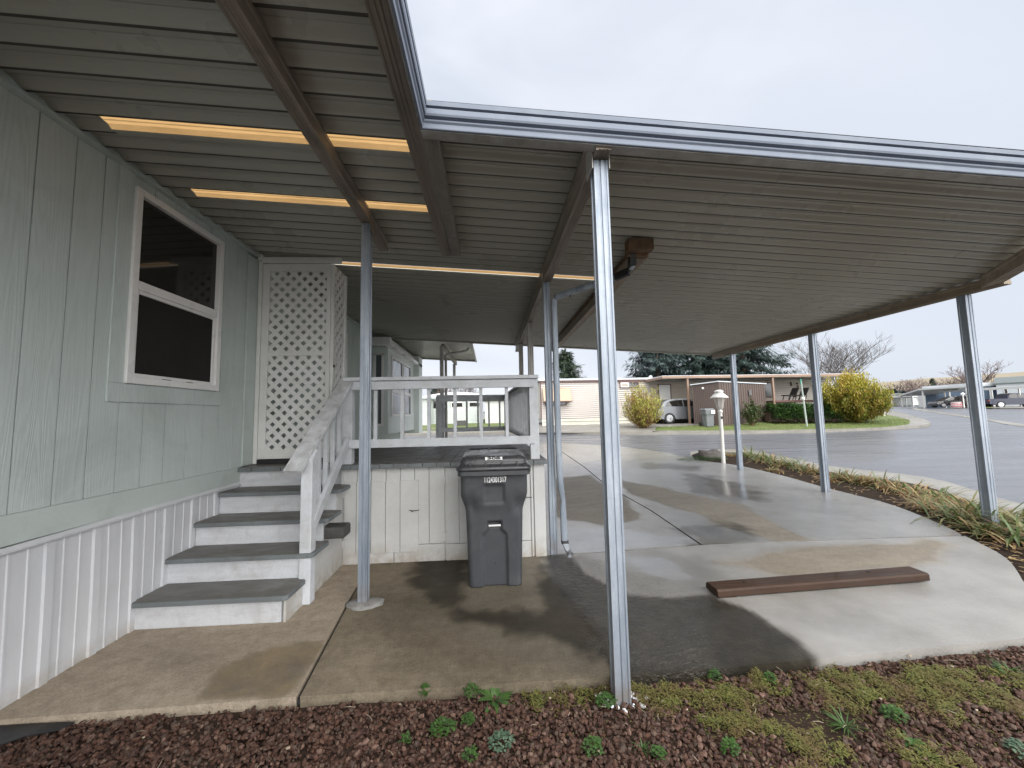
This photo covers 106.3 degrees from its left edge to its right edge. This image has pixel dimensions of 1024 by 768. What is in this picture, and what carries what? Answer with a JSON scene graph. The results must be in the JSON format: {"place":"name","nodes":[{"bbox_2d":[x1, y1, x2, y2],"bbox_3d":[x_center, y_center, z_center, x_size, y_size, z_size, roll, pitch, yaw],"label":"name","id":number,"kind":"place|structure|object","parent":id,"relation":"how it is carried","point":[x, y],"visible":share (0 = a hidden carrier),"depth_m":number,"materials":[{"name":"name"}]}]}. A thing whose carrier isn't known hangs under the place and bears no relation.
{"place":"outdoors","nodes":[
{"label":"outdoors","id":0,"kind":"place"},
{"bbox_2d":[0,564,357,727],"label":"concrete walkway","id":1,"kind":"structure","parent":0,"point":[181,671],"depth_m":2.24,"materials":[{"name":"concrete"}]},
{"bbox_2d":[0,69,421,709],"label":"mobile home","id":2,"kind":"object","parent":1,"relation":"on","point":[128,315],"visible":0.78,"depth_m":2.55,"materials":[{"name":"wood"}]},
{"bbox_2d":[123,186,224,390],"bbox_3d":[-2.752,-0.685,3.185,0.054,1.438,0.920,-1,-5,-3],"label":"window","id":3,"kind":"structure","parent":2,"relation":"in","point":[175,299],"depth_m":3.11,"materials":[{"name":"white plastic"}]},
{"bbox_2d":[336,328,347,382],"bbox_3d":[-2.937,-0.089,6.622,0.030,1.680,0.400,-1,-5,-3],"label":"window","id":4,"kind":"structure","parent":2,"relation":"in","point":[338,328],"depth_m":6.81,"materials":[{"name":"grey glass"}]},
{"bbox_2d":[373,353,383,425],"bbox_3d":[-2.887,0.111,8.291,0.210,1.590,0.028,-1,-5,-3],"label":"window","id":5,"kind":"structure","parent":2,"relation":"in","point":[378,361],"depth_m":8.31,"materials":[{"name":"grey glass"}]},
{"bbox_2d":[391,356,402,416],"bbox_3d":[-2.722,0.084,9.108,0.033,1.370,1.050,-1,-5,-3],"label":"window","id":6,"kind":"structure","parent":2,"relation":"in","point":[396,364],"depth_m":9.01,"materials":[{"name":"white glass"}]},
{"bbox_2d":[403,363,410,415],"bbox_3d":[-2.784,0.173,10.177,0.033,1.370,0.900,-1,-5,-3],"label":"window","id":7,"kind":"structure","parent":2,"relation":"in","point":[406,368],"depth_m":10.24,"materials":[{"name":"white glass"}]},
{"bbox_2d":[392,339,476,437],"bbox_3d":[-2.051,0.638,10.101,2.185,3.358,3.420,-1,-5,-3],"label":"porch awning","id":8,"kind":"object","parent":2,"relation":"attached to","point":[445,352],"visible":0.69,"depth_m":9.82,"materials":[{"name":"metal"}]},
{"bbox_2d":[131,378,353,629],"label":"wooden steps","id":9,"kind":"structure","parent":1,"relation":"on","point":[305,555],"depth_m":3.10,"materials":[{"name":"grey paint"}]},
{"bbox_2d":[324,522,350,538],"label":"stone block","id":10,"kind":"structure","parent":9,"relation":"on","point":[339,530],"depth_m":3.39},
{"bbox_2d":[422,419,503,430],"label":"lawn","id":11,"kind":"structure","parent":0,"point":[424,427],"depth_m":25.55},
{"bbox_2d":[422,396,435,424],"bbox_3d":[-6.918,2.530,30.929,2.006,2.720,6.400,-1,-5,0],"label":"mobile home","id":12,"kind":"object","parent":11,"relation":"on","point":[424,410],"visible":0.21,"depth_m":27.98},
{"bbox_2d":[431,392,484,423],"bbox_3d":[-4.701,2.678,36.097,5.663,3.101,12.617,-1,-5,-3],"label":"mobile home","id":13,"kind":"object","parent":11,"relation":"on","point":[472,411],"visible":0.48,"depth_m":30.08,"materials":[{"name":"white"}]},
{"bbox_2d":[483,401,503,422],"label":"garden shed","id":14,"kind":"structure","parent":11,"relation":"on","point":[494,411],"depth_m":28.96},
{"bbox_2d":[0,646,1023,767],"bbox_3d":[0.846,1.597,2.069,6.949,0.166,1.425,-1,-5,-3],"label":"lava gravel","id":15,"kind":"structure","parent":0,"point":[46,742],"depth_m":1.79,"materials":[{"name":"gravel"}]},
{"bbox_2d":[0,722,74,745],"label":"landscape fabric","id":16,"kind":"object","parent":15,"relation":"on","point":[11,733],"visible":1,"depth_m":1.87,"materials":[{"name":"fabric"}]},
{"bbox_2d":[398,730,411,743],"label":"weed","id":17,"kind":"object","parent":15,"relation":"on","point":[405,737],"visible":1,"depth_m":1.75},
{"bbox_2d":[418,682,430,696],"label":"weed","id":18,"kind":"object","parent":15,"relation":"on","point":[424,686],"visible":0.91,"depth_m":2.05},
{"bbox_2d":[427,715,457,737],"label":"weed","id":19,"kind":"object","parent":15,"relation":"on","point":[443,721],"visible":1,"depth_m":1.81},
{"bbox_2d":[461,711,474,725],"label":"weed","id":20,"kind":"object","parent":15,"relation":"on","point":[468,715],"visible":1,"depth_m":1.85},
{"bbox_2d":[460,744,478,762],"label":"weed","id":21,"kind":"object","parent":15,"relation":"on","point":[469,751],"visible":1,"depth_m":1.66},
{"bbox_2d":[463,681,481,698],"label":"weed","id":22,"kind":"object","parent":15,"relation":"on","point":[469,688],"visible":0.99,"depth_m":2.05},
{"bbox_2d":[476,688,513,716],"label":"weed","id":23,"kind":"object","parent":15,"relation":"on","point":[502,699],"visible":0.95,"depth_m":2.02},
{"bbox_2d":[487,728,514,752],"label":"weed","id":24,"kind":"object","parent":15,"relation":"on","point":[501,733],"visible":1,"depth_m":1.73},
{"bbox_2d":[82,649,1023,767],"bbox_3d":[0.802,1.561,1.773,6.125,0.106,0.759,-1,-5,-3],"label":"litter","id":25,"kind":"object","parent":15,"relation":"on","point":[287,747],"visible":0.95,"depth_m":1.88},
{"bbox_2d":[580,735,603,756],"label":"weed","id":26,"kind":"object","parent":15,"relation":"on","point":[596,740],"visible":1,"depth_m":1.69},
{"bbox_2d":[594,691,617,708],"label":"weed","id":27,"kind":"object","parent":15,"relation":"on","point":[600,696],"visible":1,"depth_m":1.96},
{"bbox_2d":[595,687,647,712],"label":"foam crumbs","id":28,"kind":"object","parent":15,"relation":"on","point":[642,706],"visible":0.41,"depth_m":1.96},
{"bbox_2d":[632,738,651,757],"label":"weed","id":29,"kind":"object","parent":15,"relation":"on","point":[643,746],"visible":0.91,"depth_m":1.71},
{"bbox_2d":[650,744,666,759],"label":"weed","id":30,"kind":"object","parent":15,"relation":"on","point":[656,749],"visible":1,"depth_m":1.65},
{"bbox_2d":[707,667,722,680],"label":"weed","id":31,"kind":"object","parent":15,"relation":"on","point":[715,672],"visible":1,"depth_m":2.12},
{"bbox_2d":[720,735,741,756],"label":"weed","id":32,"kind":"object","parent":15,"relation":"on","point":[732,743],"visible":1,"depth_m":1.67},
{"bbox_2d":[512,650,1023,767],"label":"moss cover","id":33,"kind":"object","parent":15,"relation":"on","point":[768,726],"visible":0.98,"depth_m":1.93,"materials":[{"name":"plant"}]},
{"bbox_2d":[762,671,776,683],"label":"weed","id":34,"kind":"object","parent":15,"relation":"on","point":[771,674],"visible":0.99,"depth_m":2.08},
{"bbox_2d":[821,704,869,738],"bbox_3d":[1.528,1.563,1.790,0.158,0.070,0.191,-1,-5,-3],"label":"weed","id":35,"kind":"object","parent":15,"relation":"on","point":[840,723],"visible":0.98,"depth_m":1.78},
{"bbox_2d":[878,703,910,723],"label":"weed","id":36,"kind":"object","parent":15,"relation":"on","point":[888,708],"visible":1,"depth_m":1.80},
{"bbox_2d":[897,730,929,753],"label":"weed","id":37,"kind":"object","parent":15,"relation":"on","point":[912,741],"visible":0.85,"depth_m":1.68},
{"bbox_2d":[985,656,1023,679],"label":"weed","id":38,"kind":"object","parent":15,"relation":"on","point":[1005,665],"visible":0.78,"depth_m":2.07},
{"bbox_2d":[1000,737,1023,758],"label":"weed","id":39,"kind":"object","parent":15,"relation":"on","point":[1011,743],"visible":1,"depth_m":1.60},
{"bbox_2d":[483,419,696,432],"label":"front yard","id":40,"kind":"structure","parent":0,"point":[586,428],"depth_m":21.27,"materials":[{"name":"concrete"}]},
{"bbox_2d":[618,383,663,427],"bbox_3d":[7.059,1.100,20.874,2.417,2.773,2.145,-1,-5,-3],"label":"forsythia","id":41,"kind":"object","parent":40,"relation":"on","point":[644,417],"visible":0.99,"depth_m":20.66,"materials":[{"name":"plant"}]},
{"bbox_2d":[652,399,693,422],"bbox_3d":[10.513,1.650,23.674,4.034,1.470,1.820,-1,-5,-6],"label":"parked car","id":42,"kind":"object","parent":40,"relation":"on","point":[673,409],"visible":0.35,"depth_m":22.79,"materials":[{"name":"silver metal"}]},
{"bbox_2d":[491,442,698,554],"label":"concrete driveway","id":43,"kind":"structure","parent":0,"point":[645,528],"depth_m":5.10,"materials":[{"name":"concrete"}]},
{"bbox_2d":[237,375,546,564],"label":"deck","id":44,"kind":"structure","parent":43,"relation":"on","point":[417,511],"depth_m":3.95,"materials":[{"name":"grey paint"}]},
{"bbox_2d":[252,254,346,463],"bbox_3d":[-2.355,-0.285,4.375,0.895,2.300,0.390,-1,-5,-3],"label":"lattice screen","id":45,"kind":"object","parent":44,"relation":"on","point":[263,451],"visible":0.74,"depth_m":4.23,"materials":[{"name":"wood"}]},
{"bbox_2d":[300,536,1023,707],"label":"concrete carport slab","id":46,"kind":"structure","parent":0,"point":[443,629],"depth_m":2.63,"materials":[{"name":"concrete"}]},
{"bbox_2d":[297,587,357,705],"bbox_3d":[0.373,1.924,7.167,6.081,0.314,8.856,0,-5,-18],"label":"slab joint","id":47,"kind":"object","parent":46,"relation":"on","point":[298,701],"visible":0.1,"depth_m":2.33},
{"bbox_2d":[345,597,384,610],"bbox_3d":[-1.154,1.722,3.011,0.305,0.041,0.228,-1,-5,-3],"label":"mortar patch","id":48,"kind":"object","parent":46,"relation":"on","point":[370,603],"visible":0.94,"depth_m":2.97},
{"bbox_2d":[456,447,530,587],"bbox_3d":[-0.164,1.187,3.588,0.658,1.124,0.851,-1,-5,-1],"label":"wheeled bin","id":49,"kind":"object","parent":46,"relation":"on","point":[493,485],"visible":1,"depth_m":3.27,"materials":[{"name":"plastic"}]},
{"bbox_2d":[0,0,1023,705],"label":"carport","id":50,"kind":"object","parent":46,"relation":"on","point":[296,128],"visible":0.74,"depth_m":2.81,"materials":[{"name":"metal"}]},
{"bbox_2d":[706,566,929,597],"bbox_3d":[2.415,1.566,3.047,1.712,0.118,0.174,-1,-5,-3],"label":"parking block","id":51,"kind":"object","parent":46,"relation":"on","point":[776,584],"depth_m":2.99,"materials":[{"name":"wood"}]},
{"bbox_2d":[405,410,930,435],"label":"sidewalk","id":52,"kind":"structure","parent":0,"point":[916,422],"depth_m":18.84,"materials":[{"name":"concrete"}]},
{"bbox_2d":[355,0,1023,411],"label":"sky","id":53,"kind":"structure","parent":0,"point":[937,71],"materials":[{"name":"white"}]},
{"bbox_2d":[405,406,1023,503],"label":"road","id":54,"kind":"structure","parent":0,"point":[940,447],"depth_m":12.24,"materials":[{"name":"asphalt"}]},
{"bbox_2d":[911,408,1023,425],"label":"road gutter","id":55,"kind":"object","parent":54,"relation":"on","point":[1009,423],"visible":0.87,"depth_m":24.66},
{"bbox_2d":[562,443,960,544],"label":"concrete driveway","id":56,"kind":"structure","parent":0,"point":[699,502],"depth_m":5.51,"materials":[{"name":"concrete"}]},
{"bbox_2d":[655,415,909,430],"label":"lawn","id":57,"kind":"structure","parent":0,"point":[888,417],"depth_m":20.32,"materials":[{"name":"plant"}]},
{"bbox_2d":[699,408,714,426],"bbox_3d":[10.573,1.806,20.716,0.640,0.968,0.700,-1,-5,-3],"label":"wheeled bin","id":58,"kind":"object","parent":57,"relation":"on","point":[707,415],"visible":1,"depth_m":20.46,"materials":[{"name":"plastic"}]},
{"bbox_2d":[690,381,766,425],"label":"garden shed","id":59,"kind":"structure","parent":57,"relation":"on","point":[702,393],"depth_m":21.61,"materials":[{"name":"wood"}]},
{"bbox_2d":[739,396,765,425],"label":"rose bush","id":60,"kind":"object","parent":57,"relation":"on","point":[751,413],"visible":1,"depth_m":20.72,"materials":[{"name":"green plant"}]},
{"bbox_2d":[762,402,845,422],"bbox_3d":[16.284,1.611,21.672,3.929,1.256,1.828,-2,-5,6],"label":"juniper hedge","id":61,"kind":"object","parent":57,"relation":"on","point":[780,413],"visible":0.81,"depth_m":21.33,"materials":[{"name":"green plant"}]},
{"bbox_2d":[800,379,807,425],"bbox_3d":[15.143,0.981,19.914,0.480,2.463,0.158,3,-6,-40],"label":"street sign","id":62,"kind":"object","parent":57,"relation":"on","point":[803,399],"visible":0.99,"depth_m":19.90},
{"bbox_2d":[821,364,899,422],"bbox_3d":[18.961,0.620,21.374,4.100,3.385,3.481,-1,-5,-3],"label":"forsythia","id":63,"kind":"object","parent":57,"relation":"on","point":[855,399],"visible":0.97,"depth_m":20.66,"materials":[{"name":"plant"}]},
{"bbox_2d":[781,388,798,399],"bbox_3d":[17.140,0.624,23.616,0.818,0.765,0.500,-1,-5,-6],"label":"lounge chair","id":64,"kind":"object","parent":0,"point":[794,392],"visible":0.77,"depth_m":23.58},
{"bbox_2d":[694,453,1023,581],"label":"flower bed soil","id":65,"kind":"structure","parent":0,"point":[875,494],"depth_m":6.07,"materials":[{"name":"soil"}]},
{"bbox_2d":[692,449,726,459],"bbox_3d":[5.075,1.829,9.796,0.858,0.330,0.379,-1,-5,-3],"label":"boulder","id":66,"kind":"object","parent":65,"relation":"on","point":[715,453],"visible":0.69,"depth_m":9.69,"materials":[{"name":"grey stone"}]},
{"bbox_2d":[710,390,727,462],"bbox_3d":[5.008,1.009,9.188,0.390,1.743,0.390,-1,-5,-3],"label":"lamp post","id":67,"kind":"object","parent":65,"relation":"on","point":[719,396],"visible":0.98,"depth_m":9.15,"materials":[{"name":"grey"}]},
{"bbox_2d":[730,446,768,458],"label":"daylily","id":68,"kind":"object","parent":65,"relation":"on","point":[752,454],"visible":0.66,"depth_m":9.88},
{"bbox_2d":[744,448,784,463],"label":"daylily","id":69,"kind":"object","parent":65,"relation":"on","point":[766,457],"visible":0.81,"depth_m":9.22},
{"bbox_2d":[759,453,799,469],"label":"daylily","id":70,"kind":"object","parent":65,"relation":"on","point":[777,462],"visible":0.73,"depth_m":8.69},
{"bbox_2d":[768,454,817,471],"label":"daylily","id":71,"kind":"object","parent":65,"relation":"on","point":[793,465],"visible":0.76,"depth_m":8.46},
{"bbox_2d":[791,456,831,474],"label":"daylily","id":72,"kind":"object","parent":65,"relation":"on","point":[810,470],"visible":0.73,"depth_m":7.96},
{"bbox_2d":[828,465,865,481],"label":"daylily","id":73,"kind":"object","parent":65,"relation":"on","point":[842,478],"visible":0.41,"depth_m":7.29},
{"bbox_2d":[835,465,878,486],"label":"daylily","id":74,"kind":"object","parent":65,"relation":"on","point":[856,480],"visible":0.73,"depth_m":7.04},
{"bbox_2d":[848,470,902,486],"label":"daylily","id":75,"kind":"object","parent":65,"relation":"on","point":[870,484],"visible":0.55,"depth_m":6.84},
{"bbox_2d":[866,474,922,492],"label":"daylily","id":76,"kind":"object","parent":65,"relation":"on","point":[879,484],"visible":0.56,"depth_m":6.58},
{"bbox_2d":[858,476,936,497],"bbox_3d":[6.298,1.776,6.307,1.353,0.532,0.924,-1,-5,-3],"label":"daylily","id":77,"kind":"object","parent":65,"relation":"on","point":[897,485],"visible":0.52,"depth_m":6.33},
{"bbox_2d":[792,470,1023,571],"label":"leaf litter","id":78,"kind":"object","parent":65,"relation":"on","point":[1011,558],"visible":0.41,"depth_m":3.71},
{"bbox_2d":[880,482,951,497],"bbox_3d":[6.389,1.822,6.108,1.055,0.467,1.020,-1,-5,-3],"label":"daylily","id":79,"kind":"object","parent":65,"relation":"on","point":[909,490],"visible":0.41,"depth_m":6.07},
{"bbox_2d":[895,492,948,507],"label":"daylily","id":80,"kind":"object","parent":65,"relation":"on","point":[907,498],"visible":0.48,"depth_m":5.28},
{"bbox_2d":[899,488,971,513],"bbox_3d":[5.431,1.610,4.943,0.738,0.445,0.707,-3,-5,18],"label":"daylily","id":81,"kind":"object","parent":65,"relation":"on","point":[929,506],"visible":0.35,"depth_m":4.97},
{"bbox_2d":[886,480,1000,502],"bbox_3d":[6.422,1.722,5.721,1.160,0.496,1.115,-1,-5,-3],"label":"daylily","id":82,"kind":"object","parent":65,"relation":"on","point":[931,492],"visible":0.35,"depth_m":5.77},
{"bbox_2d":[892,487,1004,521],"bbox_3d":[5.450,1.576,4.614,1.057,0.603,1.226,-1,-5,-3],"label":"daylily","id":83,"kind":"object","parent":65,"relation":"on","point":[939,510],"visible":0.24,"depth_m":4.67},
{"bbox_2d":[890,486,1018,507],"bbox_3d":[6.118,1.702,5.415,1.024,0.595,1.236,1,-5,-23],"label":"daylily","id":84,"kind":"object","parent":65,"relation":"on","point":[952,500],"visible":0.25,"depth_m":5.38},
{"bbox_2d":[910,491,1023,533],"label":"daylily","id":85,"kind":"object","parent":65,"relation":"on","point":[962,515],"visible":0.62,"depth_m":4.32,"materials":[{"name":"plant"}]},
{"bbox_2d":[939,496,1023,524],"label":"daylily","id":86,"kind":"object","parent":65,"relation":"on","point":[1020,514],"visible":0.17,"depth_m":4.42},
{"bbox_2d":[947,503,1023,549],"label":"daylily","id":87,"kind":"object","parent":65,"relation":"on","point":[1016,534],"visible":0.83,"depth_m":3.76,"materials":[{"name":"plant"}]},
{"bbox_2d":[949,505,1022,543],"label":"daylily","id":88,"kind":"object","parent":65,"relation":"on","point":[988,529],"visible":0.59,"depth_m":3.95,"materials":[{"name":"plant"}]},
{"bbox_2d":[948,504,1023,537],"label":"daylily","id":89,"kind":"object","parent":65,"relation":"on","point":[1003,517],"visible":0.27,"depth_m":4.13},
{"bbox_2d":[870,372,1023,393],"bbox_3d":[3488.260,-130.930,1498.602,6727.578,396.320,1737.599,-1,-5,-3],"label":"hills","id":90,"kind":"structure","parent":0,"point":[1013,374],"depth_m":1305.09,"materials":[{"name":"plant"}]},
{"bbox_2d":[897,405,1023,408],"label":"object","id":91,"kind":"structure","parent":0,"point":[1012,407],"depth_m":43.68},
{"bbox_2d":[890,393,918,405],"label":"house","id":92,"kind":"structure","parent":91,"relation":"on","point":[896,400],"depth_m":91.45,"materials":[{"name":"white"}]},
{"bbox_2d":[884,380,924,390],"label":"bare tree","id":93,"kind":"object","parent":91,"relation":"on","point":[900,388],"visible":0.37,"depth_m":119.48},
{"bbox_2d":[903,376,925,391],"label":"bare tree","id":94,"kind":"object","parent":91,"relation":"on","point":[911,385],"visible":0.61,"depth_m":104.50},
{"bbox_2d":[898,386,968,407],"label":"carport","id":95,"kind":"object","parent":91,"relation":"on","point":[925,391],"visible":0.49,"depth_m":56.20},
{"bbox_2d":[927,396,966,407],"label":"parked car","id":96,"kind":"object","parent":91,"relation":"on","point":[944,401],"visible":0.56,"depth_m":51.56,"materials":[{"name":"grey metal"}]},
{"bbox_2d":[922,382,996,406],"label":"house","id":97,"kind":"structure","parent":91,"relation":"on","point":[929,398],"depth_m":59.07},
{"bbox_2d":[935,361,1013,384],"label":"bare tree","id":98,"kind":"object","parent":91,"relation":"on","point":[962,378],"visible":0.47,"depth_m":61.44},
{"bbox_2d":[939,386,1023,407],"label":"truck carport","id":99,"kind":"object","parent":91,"relation":"on","point":[996,388],"visible":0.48,"depth_m":47.64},
{"bbox_2d":[985,393,1023,406],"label":"pickup truck","id":100,"kind":"object","parent":91,"relation":"on","point":[1002,400],"visible":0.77,"depth_m":46.07,"materials":[{"name":"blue metal"}]},
{"bbox_2d":[993,376,1023,405],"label":"house","id":101,"kind":"structure","parent":91,"relation":"on","point":[1008,381],"depth_m":53.64,"materials":[{"name":"white"}]},
{"bbox_3d":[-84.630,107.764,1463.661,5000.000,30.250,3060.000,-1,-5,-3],"label":"ground","id":102,"kind":"structure","parent":0,"visible":0},
{"bbox_2d":[444,388,476,392],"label":"bare tree","id":103,"kind":"object","parent":102,"relation":"on","point":[468,389],"visible":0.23,"depth_m":41.02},
{"bbox_2d":[540,348,585,419],"bbox_3d":[5.169,0.536,38.411,7.015,8.334,8.245,2,-6,-36],"label":"spruce tree","id":104,"kind":"object","parent":102,"relation":"on","point":[568,370],"visible":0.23,"depth_m":37.64,"materials":[{"name":"green plant"}]},
{"bbox_2d":[621,352,697,377],"bbox_3d":[12.853,-0.582,33.242,8.433,10.314,9.302,-1,-5,-3],"label":"spruce tree","id":105,"kind":"object","parent":102,"relation":"on","point":[659,362],"visible":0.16,"depth_m":32.51,"materials":[{"name":"green plant"}]},
{"bbox_2d":[538,375,832,425],"bbox_3d":[11.537,1.091,26.717,20.156,3.464,4.900,-1,-5,-6],"label":"mobile home","id":106,"kind":"object","parent":102,"relation":"on","point":[579,400],"visible":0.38,"depth_m":24.42,"materials":[{"name":"white plastic"}]},
{"bbox_2d":[620,382,638,387],"bbox_3d":[7.484,0.052,24.460,1.254,0.390,0.067,-1,-5,-6],"label":"window","id":107,"kind":"structure","parent":106,"relation":"in","point":[622,384],"depth_m":24.44,"materials":[{"name":"white glass"}]},
{"bbox_2d":[658,384,671,399],"bbox_3d":[9.814,0.541,24.654,0.874,1.091,0.045,-1,-5,-6],"label":"window","id":108,"kind":"structure","parent":106,"relation":"in","point":[664,390],"depth_m":24.65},
{"bbox_2d":[645,373,861,423],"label":"porch roof","id":109,"kind":"structure","parent":106,"relation":"attached to","point":[688,377],"depth_m":23.03,"materials":[{"name":"metal"}]},
{"bbox_2d":[765,382,771,397],"bbox_3d":[16.928,0.397,25.351,0.639,0.998,0.045,-1,-5,-6],"label":"window","id":110,"kind":"structure","parent":106,"relation":"in","point":[768,388],"depth_m":25.35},
{"bbox_2d":[661,354,737,374],"bbox_3d":[16.627,-2.214,34.974,9.878,11.990,9.804,-1,-5,-3],"label":"spruce tree","id":111,"kind":"object","parent":102,"relation":"on","point":[700,364],"visible":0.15,"depth_m":33.66,"materials":[{"name":"green plant"}]},
{"bbox_2d":[690,344,801,374],"bbox_3d":[21.053,-2.469,34.317,10.521,13.809,11.092,-1,-5,-3],"label":"spruce tree","id":112,"kind":"object","parent":102,"relation":"on","point":[746,363],"visible":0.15,"depth_m":32.79,"materials":[{"name":"green plant"}]},
{"bbox_2d":[777,331,895,383],"bbox_3d":[31.066,-1.023,36.321,9.708,8.037,7.916,3,-6,-39],"label":"bare tree","id":113,"kind":"object","parent":102,"relation":"on","point":[834,360],"visible":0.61,"depth_m":35.13,"materials":[{"name":"plant"}]},
{"bbox_2d":[690,449,1023,517],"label":"concrete gutter strip","id":114,"kind":"object","parent":102,"relation":"on","point":[910,479],"visible":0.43,"depth_m":6.95,"materials":[{"name":"concrete"}]},
{"bbox_2d":[892,396,917,406],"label":"carport","id":115,"kind":"object","parent":102,"relation":"on","point":[905,397],"visible":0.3,"depth_m":81.38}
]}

